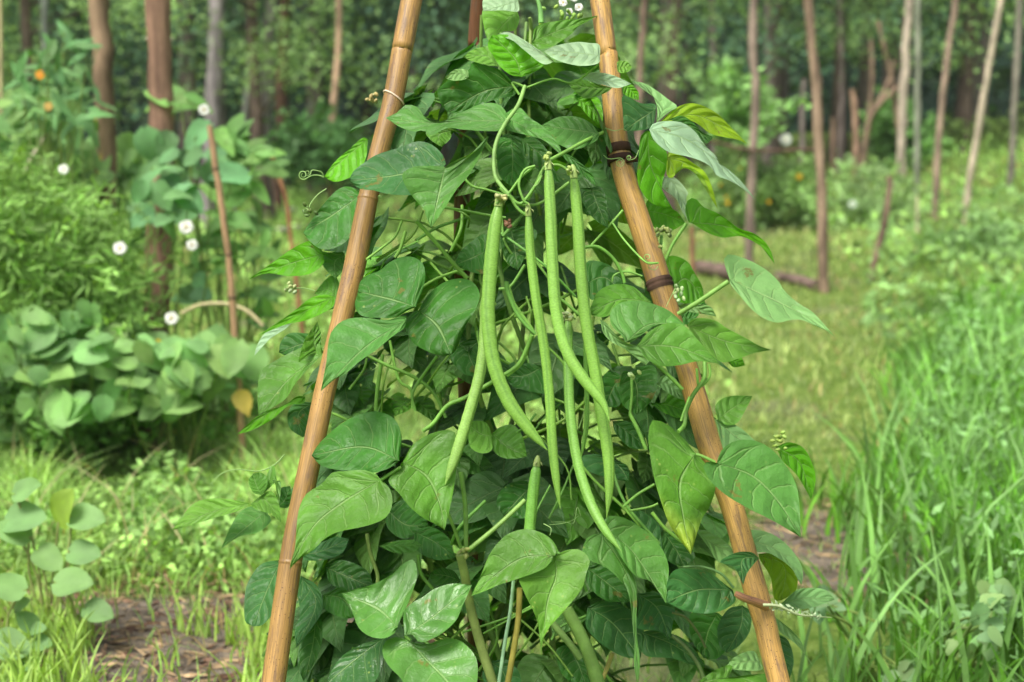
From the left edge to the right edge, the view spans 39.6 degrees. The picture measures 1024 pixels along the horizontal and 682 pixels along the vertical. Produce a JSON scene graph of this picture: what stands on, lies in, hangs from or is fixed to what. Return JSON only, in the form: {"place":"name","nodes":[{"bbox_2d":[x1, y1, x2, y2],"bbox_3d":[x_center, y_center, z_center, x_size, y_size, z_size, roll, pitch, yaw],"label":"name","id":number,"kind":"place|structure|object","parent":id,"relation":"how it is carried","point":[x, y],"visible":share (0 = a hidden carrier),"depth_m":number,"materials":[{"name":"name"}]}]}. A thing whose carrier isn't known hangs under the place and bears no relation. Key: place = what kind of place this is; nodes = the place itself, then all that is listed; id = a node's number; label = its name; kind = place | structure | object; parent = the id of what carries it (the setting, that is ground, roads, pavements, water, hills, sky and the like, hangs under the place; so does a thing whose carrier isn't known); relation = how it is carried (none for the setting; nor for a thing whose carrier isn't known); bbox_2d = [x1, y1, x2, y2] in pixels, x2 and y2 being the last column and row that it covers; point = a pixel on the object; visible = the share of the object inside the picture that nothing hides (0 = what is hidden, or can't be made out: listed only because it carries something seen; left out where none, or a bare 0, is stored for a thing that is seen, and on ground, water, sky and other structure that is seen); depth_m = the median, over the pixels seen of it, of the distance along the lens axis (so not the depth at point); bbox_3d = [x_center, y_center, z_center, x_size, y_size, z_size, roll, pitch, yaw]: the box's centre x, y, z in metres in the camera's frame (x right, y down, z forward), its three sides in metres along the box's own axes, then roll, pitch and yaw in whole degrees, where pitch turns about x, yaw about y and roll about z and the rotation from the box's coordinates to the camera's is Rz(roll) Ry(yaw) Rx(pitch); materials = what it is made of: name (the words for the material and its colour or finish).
{"place":"outdoors","nodes":[
{"label":"outdoors","id":0,"kind":"place"},
{"bbox_2d":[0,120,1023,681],"bbox_3d":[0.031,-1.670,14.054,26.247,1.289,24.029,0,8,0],"label":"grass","id":1,"kind":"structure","parent":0,"point":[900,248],"depth_m":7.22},
{"bbox_2d":[1,133,1023,681],"bbox_3d":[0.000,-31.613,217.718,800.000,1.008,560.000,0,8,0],"label":"ground","id":2,"kind":"structure","parent":0,"point":[747,643],"depth_m":5.24,"materials":[{"name":"plant"}]},
{"bbox_2d":[0,0,2,160],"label":"cane","id":3,"kind":"object","parent":2,"relation":"on","point":[1,48],"visible":0.33,"depth_m":5.17,"materials":[{"name":"beige plant"}]},
{"bbox_2d":[0,573,32,672],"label":"seedling","id":4,"kind":"object","parent":2,"relation":"on","point":[13,586],"visible":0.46,"depth_m":2.56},
{"bbox_2d":[14,597,52,654],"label":"seedling","id":5,"kind":"object","parent":2,"relation":"on","point":[30,619],"visible":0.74,"depth_m":2.57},
{"bbox_2d":[41,0,48,71],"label":"tree","id":6,"kind":"object","parent":2,"relation":"on","point":[44,16],"visible":0.13,"depth_m":12.94,"materials":[{"name":"brown plant"}]},
{"bbox_2d":[0,477,105,628],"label":"seedling","id":7,"kind":"object","parent":2,"relation":"on","point":[23,517],"visible":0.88,"depth_m":2.70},
{"bbox_2d":[1,19,117,206],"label":"herb","id":8,"kind":"object","parent":2,"relation":"on","point":[55,113],"visible":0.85,"depth_m":4.62,"materials":[{"name":"green plant"}]},
{"bbox_2d":[0,79,146,269],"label":"climbing vine","id":9,"kind":"object","parent":2,"relation":"on","point":[131,160],"visible":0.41,"depth_m":5.02,"materials":[{"name":"green plant"}]},
{"bbox_2d":[0,299,148,467],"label":"bean bush","id":10,"kind":"object","parent":2,"relation":"on","point":[31,352],"visible":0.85,"depth_m":3.94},
{"bbox_2d":[3,1,147,88],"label":"tree","id":11,"kind":"object","parent":2,"relation":"on","point":[10,6],"visible":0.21,"depth_m":18.89,"materials":[{"name":"green plant"}]},
{"bbox_2d":[51,567,113,636],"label":"seedling","id":12,"kind":"object","parent":2,"relation":"on","point":[69,580],"visible":0.82,"depth_m":2.67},
{"bbox_2d":[0,114,199,424],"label":"shrub","id":13,"kind":"object","parent":2,"relation":"on","point":[57,256],"visible":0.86,"depth_m":4.07,"materials":[{"name":"green plant"}]},
{"bbox_2d":[181,302,263,326],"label":"dry stalk","id":14,"kind":"object","parent":13,"relation":"on","point":[253,316],"visible":0.91,"depth_m":4.20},
{"bbox_2d":[88,0,117,230],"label":"tree trunk","id":15,"kind":"object","parent":2,"relation":"on","point":[100,29],"visible":0.37,"depth_m":4.96,"materials":[{"name":"brown wood"}]},
{"bbox_2d":[3,0,204,110],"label":"tree","id":16,"kind":"object","parent":2,"relation":"on","point":[77,24],"visible":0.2,"depth_m":21.88,"materials":[{"name":"green plant"}]},
{"bbox_2d":[8,3,201,62],"bbox_3d":[-7.335,-7.932,25.082,4.183,10.437,4.162,1,8,8],"label":"tree","id":17,"kind":"object","parent":2,"relation":"on","point":[141,41],"visible":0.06,"depth_m":25.61,"materials":[{"name":"green plant"}]},
{"bbox_2d":[3,0,240,129],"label":"tree","id":18,"kind":"object","parent":2,"relation":"on","point":[26,39],"visible":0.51,"depth_m":15.22,"materials":[{"name":"green plant"}]},
{"bbox_2d":[3,0,245,131],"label":"tree","id":19,"kind":"object","parent":2,"relation":"on","point":[173,30],"visible":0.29,"depth_m":18.76,"materials":[{"name":"green plant"}]},
{"bbox_2d":[0,370,288,478],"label":"shrub","id":20,"kind":"object","parent":2,"relation":"on","point":[121,427],"visible":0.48,"depth_m":4.10,"materials":[{"name":"green leaf"}]},
{"bbox_2d":[136,0,174,452],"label":"tree trunk","id":21,"kind":"object","parent":2,"relation":"on","point":[158,39],"visible":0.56,"depth_m":4.39,"materials":[{"name":"brown wood"}]},
{"bbox_2d":[123,118,251,462],"bbox_3d":[-0.922,-0.099,4.131,0.364,1.086,1.174,-2,9,-16],"label":"climbing vine","id":22,"kind":"object","parent":21,"relation":"attached to","point":[174,197],"visible":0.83,"depth_m":4.22,"materials":[{"name":"green plant"}]},
{"bbox_2d":[143,85,290,444],"bbox_3d":[-0.968,-0.205,4.391,0.512,1.211,1.062,0,8,0],"label":"climbing vine","id":23,"kind":"object","parent":21,"relation":"attached to","point":[237,144],"visible":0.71,"depth_m":4.52,"materials":[{"name":"green plant"}]},
{"bbox_2d":[33,0,322,147],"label":"tree","id":24,"kind":"object","parent":2,"relation":"on","point":[133,44],"visible":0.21,"depth_m":20.01,"materials":[{"name":"green plant"}]},
{"bbox_2d":[103,322,268,478],"bbox_3d":[-0.943,0.186,4.138,0.461,0.514,0.643,-2,9,-11],"label":"bean bush","id":25,"kind":"object","parent":2,"relation":"on","point":[179,369],"visible":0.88,"depth_m":3.91,"materials":[{"name":"green plant"}]},
{"bbox_2d":[37,0,364,190],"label":"tree","id":26,"kind":"object","parent":2,"relation":"on","point":[189,41],"visible":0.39,"depth_m":18.95,"materials":[{"name":"green plant"}]},
{"bbox_2d":[197,0,225,231],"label":"tree","id":27,"kind":"object","parent":2,"relation":"on","point":[214,77],"visible":0.45,"depth_m":13.94,"materials":[{"name":"grey plant"}]},
{"bbox_2d":[207,125,245,468],"bbox_3d":[-0.793,-0.062,3.983,0.089,1.076,0.026,0,8,0],"label":"bamboo stake","id":28,"kind":"object","parent":2,"relation":"on","point":[231,297],"visible":0.78,"depth_m":3.95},
{"bbox_2d":[34,0,442,224],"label":"tree","id":29,"kind":"object","parent":2,"relation":"on","point":[254,87],"visible":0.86,"depth_m":14.40,"materials":[{"name":"green plant"}]},
{"bbox_2d":[233,0,258,210],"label":"tree","id":30,"kind":"object","parent":2,"relation":"on","point":[246,105],"visible":0.09,"depth_m":17.04,"materials":[{"name":"brown plant"}]},
{"bbox_2d":[123,0,387,190],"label":"tree","id":31,"kind":"object","parent":2,"relation":"on","point":[249,137],"visible":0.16,"depth_m":22.16,"materials":[{"name":"green plant"}]},
{"bbox_2d":[262,0,276,220],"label":"tree","id":32,"kind":"object","parent":2,"relation":"on","point":[266,97],"visible":0.32,"depth_m":14.90,"materials":[{"name":"brown plant"}]},
{"bbox_2d":[272,0,290,212],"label":"tree","id":33,"kind":"object","parent":2,"relation":"on","point":[281,99],"visible":0.38,"depth_m":15.96,"materials":[{"name":"brown plant"}]},
{"bbox_2d":[270,157,304,332],"bbox_3d":[-1.027,-0.389,6.541,0.159,0.955,0.026,0,8,0],"label":"stick","id":34,"kind":"object","parent":2,"relation":"on","point":[296,278],"visible":0.48,"depth_m":6.52,"materials":[{"name":"brown wood"}]},
{"bbox_2d":[0,403,597,681],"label":"weedy grass","id":35,"kind":"structure","parent":2,"relation":"on","point":[262,452],"depth_m":3.38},
{"bbox_2d":[173,0,444,120],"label":"tree","id":36,"kind":"object","parent":2,"relation":"on","point":[303,9],"visible":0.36,"depth_m":20.11,"materials":[{"name":"green plant"}]},
{"bbox_2d":[196,0,432,199],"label":"tree","id":37,"kind":"object","parent":2,"relation":"on","point":[316,95],"visible":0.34,"depth_m":20.03,"materials":[{"name":"green plant"}]},
{"bbox_2d":[250,96,392,241],"bbox_3d":[-1.665,-1.567,13.021,1.644,1.345,1.560,0,8,0],"label":"shrub","id":38,"kind":"object","parent":2,"relation":"on","point":[314,144],"visible":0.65,"depth_m":12.67,"materials":[{"name":"green leaf"}]},
{"bbox_2d":[199,0,469,141],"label":"tree","id":39,"kind":"object","parent":2,"relation":"on","point":[368,114],"visible":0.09,"depth_m":22.68,"materials":[{"name":"green plant"}]},
{"bbox_2d":[328,0,341,197],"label":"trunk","id":40,"kind":"object","parent":2,"relation":"on","point":[336,68],"visible":0.41,"depth_m":13.42,"materials":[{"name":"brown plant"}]},
{"bbox_2d":[261,0,421,681],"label":"bamboo pole","id":41,"kind":"object","parent":2,"relation":"on","point":[276,659],"visible":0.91,"depth_m":1.75,"materials":[{"name":"wood"}]},
{"bbox_2d":[235,0,544,166],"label":"tree","id":42,"kind":"object","parent":2,"relation":"on","point":[444,152],"visible":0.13,"depth_m":21.97,"materials":[{"name":"green plant"}]},
{"bbox_2d":[241,0,553,199],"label":"tree","id":43,"kind":"object","parent":2,"relation":"on","point":[413,72],"visible":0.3,"depth_m":19.84,"materials":[{"name":"green plant"}]},
{"bbox_2d":[454,0,482,681],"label":"bamboo pole","id":44,"kind":"object","parent":2,"relation":"on","point":[476,8],"visible":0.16,"depth_m":2.05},
{"bbox_2d":[1,497,959,681],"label":"straw litter","id":45,"kind":"object","parent":2,"relation":"on","point":[123,654],"visible":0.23,"depth_m":2.87,"materials":[{"name":"brown plant"}]},
{"bbox_2d":[341,0,635,196],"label":"tree","id":46,"kind":"object","parent":2,"relation":"on","point":[430,15],"visible":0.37,"depth_m":19.86,"materials":[{"name":"green plant"}]},
{"bbox_2d":[172,0,834,681],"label":"bean plant","id":47,"kind":"object","parent":2,"relation":"on","point":[556,532],"visible":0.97,"depth_m":1.76,"materials":[{"name":"green plant"}]},
{"bbox_2d":[3,0,1023,179],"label":"woods","id":48,"kind":"object","parent":2,"relation":"on","point":[1001,81],"visible":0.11,"depth_m":33.07,"materials":[{"name":"green plant"}]},
{"bbox_2d":[376,0,680,201],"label":"tree","id":49,"kind":"object","parent":2,"relation":"on","point":[520,33],"visible":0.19,"depth_m":18.13,"materials":[{"name":"green plant"}]},
{"bbox_2d":[375,0,685,115],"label":"tree","id":50,"kind":"object","parent":2,"relation":"on","point":[529,15],"visible":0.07,"depth_m":21.17,"materials":[{"name":"green plant"}]},
{"bbox_2d":[468,0,747,88],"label":"tree","id":51,"kind":"object","parent":2,"relation":"on","point":[635,13],"visible":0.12,"depth_m":21.56,"materials":[{"name":"green plant"}]},
{"bbox_2d":[456,0,799,122],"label":"tree","id":52,"kind":"object","parent":2,"relation":"on","point":[664,4],"visible":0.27,"depth_m":18.75,"materials":[{"name":"green plant"}]},
{"bbox_2d":[635,0,647,189],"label":"trunk","id":53,"kind":"object","parent":2,"relation":"on","point":[642,36],"visible":0.39,"depth_m":11.46,"materials":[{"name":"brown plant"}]},
{"bbox_2d":[518,0,826,210],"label":"tree","id":54,"kind":"object","parent":2,"relation":"on","point":[672,67],"visible":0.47,"depth_m":14.64,"materials":[{"name":"green plant"}]},
{"bbox_2d":[615,0,732,169],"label":"tree","id":55,"kind":"object","parent":2,"relation":"on","point":[684,97],"visible":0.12,"depth_m":24.55,"materials":[{"name":"brown plant"}]},
{"bbox_2d":[576,0,793,105],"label":"tree","id":56,"kind":"object","parent":2,"relation":"on","point":[647,66],"visible":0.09,"depth_m":25.54,"materials":[{"name":"green plant"}]},
{"bbox_2d":[590,0,789,681],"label":"bamboo pole","id":57,"kind":"object","parent":2,"relation":"on","point":[755,595],"visible":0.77,"depth_m":1.76,"materials":[{"name":"brown wood"}]},
{"bbox_2d":[763,600,831,619],"bbox_3d":[0.335,0.313,1.649,0.102,0.037,0.014,-4,9,-26],"label":"dried tendril","id":58,"kind":"object","parent":57,"relation":"attached to","point":[780,607],"visible":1,"depth_m":1.64},
{"bbox_2d":[689,226,695,272],"bbox_3d":[1.107,-0.478,8.716,0.048,0.460,0.041,0,8,0],"label":"post","id":59,"kind":"object","parent":2,"relation":"on","point":[692,248],"visible":0.53,"depth_m":8.69,"materials":[{"name":"brown wood"}]},
{"bbox_2d":[695,260,728,279],"bbox_3d":[1.379,-0.469,9.552,0.113,0.143,0.885,-2,9,-10],"label":"log","id":60,"kind":"object","parent":2,"relation":"on","point":[714,268],"visible":0.55,"depth_m":9.54,"materials":[{"name":"brown wood"}]},
{"bbox_2d":[709,0,716,179],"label":"tree","id":61,"kind":"object","parent":2,"relation":"on","point":[712,146],"visible":0.16,"depth_m":18.86,"materials":[{"name":"brown plant"}]},
{"bbox_2d":[620,0,854,169],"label":"tree","id":62,"kind":"object","parent":2,"relation":"on","point":[776,84],"visible":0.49,"depth_m":19.86,"materials":[{"name":"green plant"}]},
{"bbox_2d":[619,0,858,157],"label":"tree","id":63,"kind":"object","parent":2,"relation":"on","point":[759,44],"visible":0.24,"depth_m":24.14,"materials":[{"name":"green plant"}]},
{"bbox_2d":[687,51,811,227],"bbox_3d":[2.079,-1.810,13.049,0.945,1.691,1.232,-2,9,-11],"label":"sapling","id":64,"kind":"object","parent":2,"relation":"on","point":[730,104],"visible":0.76,"depth_m":12.86,"materials":[{"name":"leaf"},{"name":"wood"}]},
{"bbox_2d":[744,0,759,261],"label":"tree trunk","id":65,"kind":"object","parent":2,"relation":"on","point":[755,109],"visible":0.81,"depth_m":9.77,"materials":[{"name":"brown wood"}]},
{"bbox_2d":[709,140,813,152],"bbox_3d":[1.727,-1.282,9.339,0.272,0.095,1.226,-4,9,-27],"label":"rail","id":66,"kind":"object","parent":65,"relation":"attached to","point":[761,150],"visible":0.73,"depth_m":9.64,"materials":[{"name":"brown wood"}]},
{"bbox_2d":[671,146,842,235],"bbox_3d":[2.363,-1.436,13.548,1.797,0.863,1.701,0,8,0],"label":"wildflower","id":67,"kind":"object","parent":2,"relation":"on","point":[774,184],"visible":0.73,"depth_m":13.18,"materials":[{"name":"petal"},{"name":"leaf"}]},
{"bbox_2d":[764,0,771,169],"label":"tree","id":68,"kind":"object","parent":2,"relation":"on","point":[769,145],"visible":0.4,"depth_m":18.90,"materials":[{"name":"brown plant"}]},
{"bbox_2d":[702,0,879,146],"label":"tree","id":69,"kind":"object","parent":2,"relation":"on","point":[785,86],"visible":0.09,"depth_m":26.95,"materials":[{"name":"brown plant"}]},
{"bbox_2d":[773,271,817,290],"bbox_3d":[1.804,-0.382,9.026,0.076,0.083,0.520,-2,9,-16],"label":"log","id":70,"kind":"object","parent":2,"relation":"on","point":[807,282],"visible":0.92,"depth_m":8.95,"materials":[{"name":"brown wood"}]},
{"bbox_2d":[799,79,805,170],"bbox_3d":[3.690,-2.611,18.014,0.120,1.405,0.087,0,8,0],"label":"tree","id":71,"kind":"object","parent":2,"relation":"on","point":[802,119],"visible":0.59,"depth_m":17.96,"materials":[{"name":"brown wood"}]},
{"bbox_2d":[803,0,828,292],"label":"pole","id":72,"kind":"object","parent":2,"relation":"on","point":[821,183],"visible":0.88,"depth_m":8.59,"materials":[{"name":"brown wood"}]},
{"bbox_2d":[659,0,993,157],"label":"tree","id":73,"kind":"object","parent":2,"relation":"on","point":[846,106],"visible":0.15,"depth_m":21.44,"materials":[{"name":"brown plant"}]},
{"bbox_2d":[830,118,835,173],"bbox_3d":[4.292,-2.579,19.013,0.092,0.799,0.078,0,8,0],"label":"stick","id":74,"kind":"object","parent":2,"relation":"on","point":[833,148],"visible":0.82,"depth_m":18.99,"materials":[{"name":"wood"}]},
{"bbox_2d":[836,0,845,173],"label":"tree","id":75,"kind":"object","parent":2,"relation":"on","point":[841,116],"visible":0.78,"depth_m":18.95,"materials":[{"name":"brown plant"}]},
{"bbox_2d":[849,89,859,182],"bbox_3d":[4.193,-2.436,17.401,0.180,1.275,0.097,0,8,0],"label":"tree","id":76,"kind":"object","parent":2,"relation":"on","point":[855,133],"visible":0.69,"depth_m":17.35,"materials":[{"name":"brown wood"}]},
{"bbox_2d":[780,134,930,231],"bbox_3d":[3.309,-1.494,13.435,1.297,0.919,1.669,4,9,23],"label":"wildflower","id":77,"kind":"object","parent":2,"relation":"on","point":[853,207],"visible":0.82,"depth_m":13.10,"materials":[{"name":"green plant"}]},
{"bbox_2d":[697,0,1013,170],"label":"tree","id":78,"kind":"object","parent":2,"relation":"on","point":[850,28],"visible":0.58,"depth_m":18.91,"materials":[{"name":"green plant"}]},
{"bbox_2d":[809,584,914,681],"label":"weed","id":79,"kind":"object","parent":2,"relation":"on","point":[902,666],"visible":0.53,"depth_m":2.51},
{"bbox_2d":[866,39,874,161],"bbox_3d":[4.598,-2.983,18.393,0.154,1.806,0.072,0,8,0],"label":"stick","id":80,"kind":"object","parent":2,"relation":"on","point":[871,84],"visible":0.59,"depth_m":18.32,"materials":[{"name":"wood"}]},
{"bbox_2d":[860,60,895,166],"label":"tree branch","id":81,"kind":"object","parent":2,"relation":"on","point":[884,91],"visible":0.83,"depth_m":18.25,"materials":[{"name":"brown plant"}]},
{"bbox_2d":[866,175,893,283],"bbox_3d":[2.361,-0.693,9.167,0.172,0.746,0.049,0,8,0],"label":"post","id":82,"kind":"object","parent":2,"relation":"on","point":[883,223],"visible":0.83,"depth_m":9.14,"materials":[{"name":"brown wood"}]},
{"bbox_2d":[861,84,898,177],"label":"tree branch","id":83,"kind":"object","parent":2,"relation":"on","point":[871,116],"visible":0.71,"depth_m":18.20,"materials":[{"name":"brown plant"}]},
{"bbox_2d":[746,0,1015,102],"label":"tree","id":84,"kind":"object","parent":2,"relation":"on","point":[896,75],"visible":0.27,"depth_m":20.28,"materials":[{"name":"brown plant"}]},
{"bbox_2d":[761,0,1003,164],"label":"tree","id":85,"kind":"object","parent":2,"relation":"on","point":[863,85],"visible":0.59,"depth_m":19.58,"materials":[{"name":"green plant"}]},
{"bbox_2d":[749,269,1023,681],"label":"tall grass","id":86,"kind":"structure","parent":2,"relation":"on","point":[960,491],"depth_m":3.37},
{"bbox_2d":[876,20,906,172],"bbox_3d":[4.872,-3.101,18.262,0.481,1.995,0.072,0,8,0],"label":"tree branch","id":87,"kind":"object","parent":2,"relation":"on","point":[889,70],"visible":0.62,"depth_m":18.19,"materials":[{"name":"brown plant"}]},
{"bbox_2d":[896,0,913,182],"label":"tree trunk","id":88,"kind":"object","parent":2,"relation":"on","point":[903,90],"visible":0.83,"depth_m":17.27,"materials":[{"name":"brown wood"}]},
{"bbox_2d":[792,0,1023,142],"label":"tree","id":89,"kind":"object","parent":2,"relation":"on","point":[962,26],"visible":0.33,"depth_m":20.21,"materials":[{"name":"green plant"}]},
{"bbox_2d":[858,83,958,173],"bbox_3d":[5.195,-2.840,18.962,1.379,1.262,1.814,0,8,0],"label":"shrub","id":90,"kind":"object","parent":2,"relation":"on","point":[883,133],"visible":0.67,"depth_m":18.61,"materials":[{"name":"green leaf"}]},
{"bbox_2d":[800,0,1023,152],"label":"tree","id":91,"kind":"object","parent":2,"relation":"on","point":[965,107],"visible":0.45,"depth_m":19.61,"materials":[{"name":"green plant"}]},
{"bbox_2d":[914,0,920,201],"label":"tree","id":92,"kind":"object","parent":2,"relation":"on","point":[917,96],"visible":0.84,"depth_m":14.99,"materials":[{"name":"grey plant"}]},
{"bbox_2d":[851,0,1023,122],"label":"tree","id":93,"kind":"object","parent":2,"relation":"on","point":[976,74],"visible":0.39,"depth_m":19.89,"materials":[{"name":"brown plant"}]},
{"bbox_2d":[932,0,958,223],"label":"tree trunk","id":94,"kind":"object","parent":2,"relation":"on","point":[940,120],"visible":0.88,"depth_m":12.77,"materials":[{"name":"brown wood"}]},
{"bbox_2d":[892,201,1023,267],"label":"shrub","id":95,"kind":"object","parent":2,"relation":"on","point":[991,229],"visible":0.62,"depth_m":10.11,"materials":[{"name":"green plant"}]},
{"bbox_2d":[911,102,1023,160],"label":"shrub","id":96,"kind":"object","parent":2,"relation":"on","point":[1000,130],"visible":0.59,"depth_m":19.58,"materials":[{"name":"green plant"}]},
{"bbox_2d":[930,578,1017,681],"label":"weed","id":97,"kind":"object","parent":2,"relation":"on","point":[990,626],"visible":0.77,"depth_m":2.45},
{"bbox_2d":[927,0,1023,58],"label":"tree","id":98,"kind":"object","parent":2,"relation":"on","point":[992,16],"visible":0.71,"depth_m":18.58,"materials":[{"name":"green plant"}]},
{"bbox_2d":[934,0,1023,55],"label":"tree","id":99,"kind":"object","parent":2,"relation":"on","point":[990,8],"visible":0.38,"depth_m":20.02,"materials":[{"name":"green plant"}]},
{"bbox_2d":[960,0,1003,224],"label":"tree trunk","id":100,"kind":"object","parent":2,"relation":"on","point":[980,114],"visible":0.82,"depth_m":12.64,"materials":[{"name":"beige wood"}]},
{"bbox_2d":[978,0,1007,128],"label":"tree","id":101,"kind":"object","parent":2,"relation":"on","point":[984,43],"visible":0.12,"depth_m":24.61,"materials":[{"name":"brown plant"}]},
{"bbox_2d":[1006,0,1022,194],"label":"tree","id":102,"kind":"object","parent":2,"relation":"on","point":[1015,90],"visible":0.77,"depth_m":15.02,"materials":[{"name":"brown plant"}]},
{"bbox_2d":[3,0,1023,162],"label":"hills","id":103,"kind":"structure","parent":0,"point":[932,95],"depth_m":44.72,"materials":[{"name":"green plant"}]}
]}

